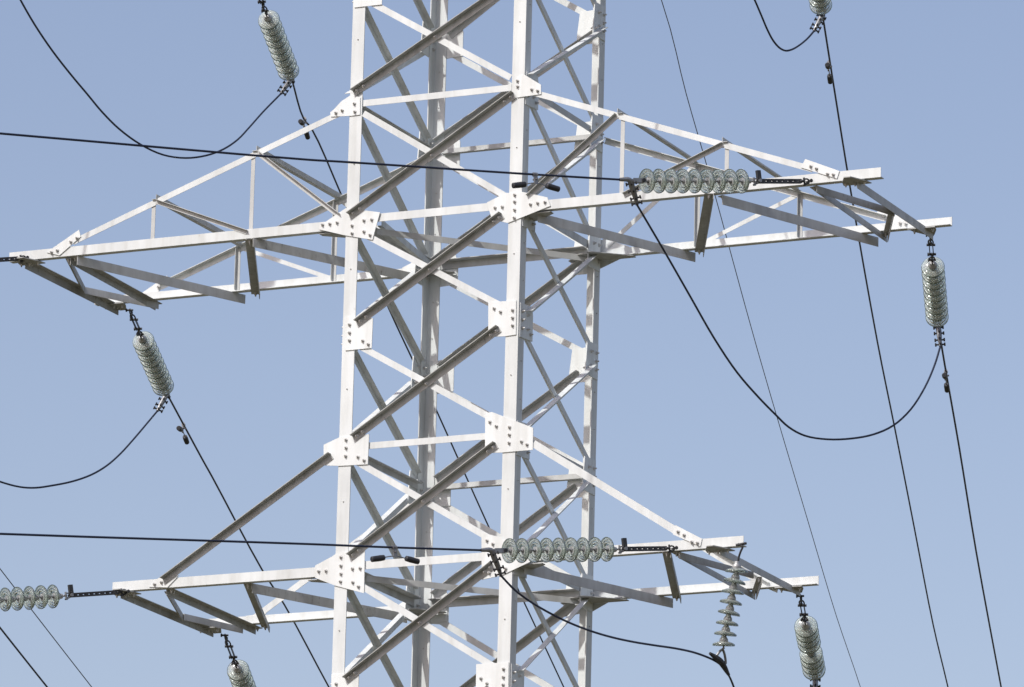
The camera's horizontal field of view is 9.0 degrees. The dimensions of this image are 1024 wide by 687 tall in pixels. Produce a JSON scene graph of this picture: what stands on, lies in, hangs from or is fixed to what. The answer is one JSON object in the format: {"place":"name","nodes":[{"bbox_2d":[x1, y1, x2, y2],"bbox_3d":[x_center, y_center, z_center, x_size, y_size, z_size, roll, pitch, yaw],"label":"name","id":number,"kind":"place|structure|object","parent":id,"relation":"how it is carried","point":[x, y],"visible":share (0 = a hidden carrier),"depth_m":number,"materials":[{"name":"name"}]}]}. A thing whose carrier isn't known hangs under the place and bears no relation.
{"place":"outdoors","nodes":[
{"label":"outdoors","id":0,"kind":"place"},
{"bbox_2d":[0,0,1023,686],"label":"sky","id":1,"kind":"structure","parent":0,"point":[930,93],"materials":[{"name":"blue"}]},
{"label":"insulator string","id":2,"kind":"object","parent":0,"visible":0},
{"bbox_2d":[754,0,814,51],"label":"jumper wire","id":3,"kind":"object","parent":2,"relation":"hanging from","point":[797,46],"visible":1,"depth_m":70.17,"materials":[{"name":"metal"}]},
{"label":"ground","id":4,"kind":"structure","parent":0,"visible":0},
{"bbox_2d":[9,0,951,686],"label":"transmission tower","id":5,"kind":"structure","parent":4,"relation":"on","point":[431,268],"depth_m":67.68,"materials":[{"name":"metal"}]},
{"bbox_2d":[0,255,28,262],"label":"insulator string","id":6,"kind":"object","parent":5,"relation":"attached to","point":[7,259],"visible":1,"depth_m":69.10,"materials":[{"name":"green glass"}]},
{"bbox_2d":[0,410,157,488],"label":"jumper wire","id":7,"kind":"object","parent":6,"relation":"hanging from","point":[123,450],"visible":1,"depth_m":71.86,"materials":[{"name":"metal"}]},
{"bbox_2d":[0,627,47,686],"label":"conductor","id":8,"kind":"object","parent":5,"relation":"attached to","point":[23,657],"visible":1,"depth_m":80.02,"materials":[{"name":"metal"}]},
{"bbox_2d":[0,569,91,686],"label":"ground wire","id":9,"kind":"object","parent":5,"relation":"attached to","point":[50,634],"visible":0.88,"depth_m":81.80,"materials":[{"name":"metal"}]},
{"bbox_2d":[0,584,129,611],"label":"insulator string","id":10,"kind":"object","parent":5,"relation":"hanging from","point":[29,597],"visible":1,"depth_m":67.09,"materials":[{"name":"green glass"}]},
{"bbox_2d":[125,308,173,412],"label":"insulator string","id":11,"kind":"object","parent":5,"relation":"attached to","point":[153,364],"visible":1,"depth_m":72.15,"materials":[{"name":"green glass"}]},
{"bbox_2d":[169,398,329,686],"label":"conductor","id":12,"kind":"object","parent":11,"relation":"attached to","point":[203,461],"visible":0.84,"depth_m":77.38,"materials":[{"name":"metal"}]},
{"bbox_2d":[176,423,188,444],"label":"vibration damper","id":13,"kind":"object","parent":12,"relation":"attached to","point":[185,437],"visible":1,"depth_m":74.09,"materials":[{"name":"metal"}]},
{"bbox_2d":[221,633,255,686],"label":"insulator string","id":14,"kind":"object","parent":5,"relation":"hanging from","point":[239,673],"visible":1,"depth_m":70.50,"materials":[{"name":"green glass"}]},
{"bbox_2d":[258,0,298,95],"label":"insulator string","id":15,"kind":"object","parent":5,"relation":"hanging from","point":[277,43],"visible":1,"depth_m":72.90,"materials":[{"name":"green glass"}]},
{"bbox_2d":[20,0,281,158],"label":"jumper wire","id":16,"kind":"object","parent":15,"relation":"hanging from","point":[97,106],"visible":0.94,"depth_m":71.29,"materials":[{"name":"metal"}]},
{"bbox_2d":[292,84,563,686],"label":"conductor","id":17,"kind":"object","parent":15,"relation":"attached to","point":[412,359],"visible":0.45,"depth_m":82.85,"materials":[{"name":"metal"}]},
{"bbox_2d":[298,117,309,139],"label":"vibration damper","id":18,"kind":"object","parent":17,"relation":"attached to","point":[301,122],"visible":0.85,"depth_m":74.96,"materials":[{"name":"metal"}]},
{"bbox_2d":[481,537,677,576],"bbox_3d":[0.663,2.129,64.507,2.370,0.615,0.248,11,-17,-34],"label":"insulator string","id":19,"kind":"object","parent":5,"relation":"attached to","point":[558,550],"visible":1,"depth_m":64.37,"materials":[{"name":"grey glass"}]},
{"bbox_2d":[0,533,481,550],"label":"conductor","id":20,"kind":"object","parent":19,"relation":"attached to","point":[228,541],"visible":1,"depth_m":62.15,"materials":[{"name":"metal"}]},
{"bbox_2d":[370,545,419,563],"bbox_3d":[-1.132,2.055,63.215,0.560,0.205,0.070,11,-17,-34],"label":"vibration damper","id":21,"kind":"object","parent":20,"relation":"attached to","point":[377,558],"visible":1,"depth_m":63.21,"materials":[{"name":"metal"}]},
{"bbox_2d":[500,576,734,686],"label":"jumper wire","id":22,"kind":"object","parent":19,"relation":"hanging from","point":[571,623],"visible":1,"depth_m":64.40,"materials":[{"name":"metal"}]},
{"bbox_2d":[620,169,812,205],"bbox_3d":[2.025,-1.529,64.826,2.369,0.650,0.248,11,-17,-34],"label":"insulator string","id":23,"kind":"object","parent":5,"relation":"attached to","point":[695,181],"visible":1,"depth_m":64.68,"materials":[{"name":"grey glass"}]},
{"bbox_2d":[0,132,619,180],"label":"conductor","id":24,"kind":"object","parent":23,"relation":"attached to","point":[281,157],"visible":1,"depth_m":61.96,"materials":[{"name":"metal"}]},
{"bbox_2d":[512,172,559,191],"bbox_3d":[0.233,-1.564,63.530,0.559,0.208,0.070,11,-17,-34],"label":"vibration damper","id":25,"kind":"object","parent":24,"relation":"attached to","point":[552,187],"visible":1,"depth_m":63.52,"materials":[{"name":"metal"}]},
{"bbox_2d":[637,205,940,440],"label":"jumper wire","id":26,"kind":"object","parent":23,"relation":"hanging from","point":[734,368],"visible":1,"depth_m":66.64,"materials":[{"name":"metal"}]},
{"bbox_2d":[709,542,747,675],"bbox_3d":[2.176,2.636,64.889,0.374,1.305,0.317,-5,-16,24],"label":"suspension insulator","id":27,"kind":"object","parent":5,"relation":"hanging from","point":[736,569],"visible":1,"depth_m":64.82,"materials":[{"name":"grey glass"}]},
{"bbox_2d":[661,0,860,686],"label":"ground wire","id":28,"kind":"object","parent":5,"relation":"attached to","point":[754,339],"visible":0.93,"depth_m":93.42,"materials":[{"name":"metal"}]},
{"bbox_2d":[794,595,825,686],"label":"insulator string","id":29,"kind":"object","parent":5,"relation":"hanging from","point":[809,647],"visible":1,"depth_m":68.00,"materials":[{"name":"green glass"}]},
{"bbox_2d":[809,0,831,33],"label":"insulator string","id":30,"kind":"object","parent":5,"relation":"hanging from","point":[820,8],"visible":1,"depth_m":70.70,"materials":[{"name":"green glass"}]},
{"bbox_2d":[823,20,948,686],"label":"conductor","id":31,"kind":"object","parent":30,"relation":"attached to","point":[880,353],"visible":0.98,"depth_m":81.83,"materials":[{"name":"metal"}]},
{"bbox_2d":[825,60,832,83],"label":"vibration damper","id":32,"kind":"object","parent":31,"relation":"attached to","point":[829,75],"visible":1,"depth_m":72.41,"materials":[{"name":"metal"}]},
{"bbox_2d":[921,234,948,346],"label":"insulator string","id":33,"kind":"object","parent":5,"relation":"attached to","point":[934,292],"visible":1,"depth_m":68.33,"materials":[{"name":"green glass"}]},
{"bbox_2d":[941,345,1001,686],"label":"conductor","id":34,"kind":"object","parent":33,"relation":"hanging from","point":[970,517],"visible":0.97,"depth_m":75.58,"materials":[{"name":"metal"}]},
{"bbox_2d":[942,370,949,392],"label":"vibration damper","id":35,"kind":"object","parent":34,"relation":"attached to","point":[946,384],"visible":1,"depth_m":70.76,"materials":[{"name":"metal"}]}
]}

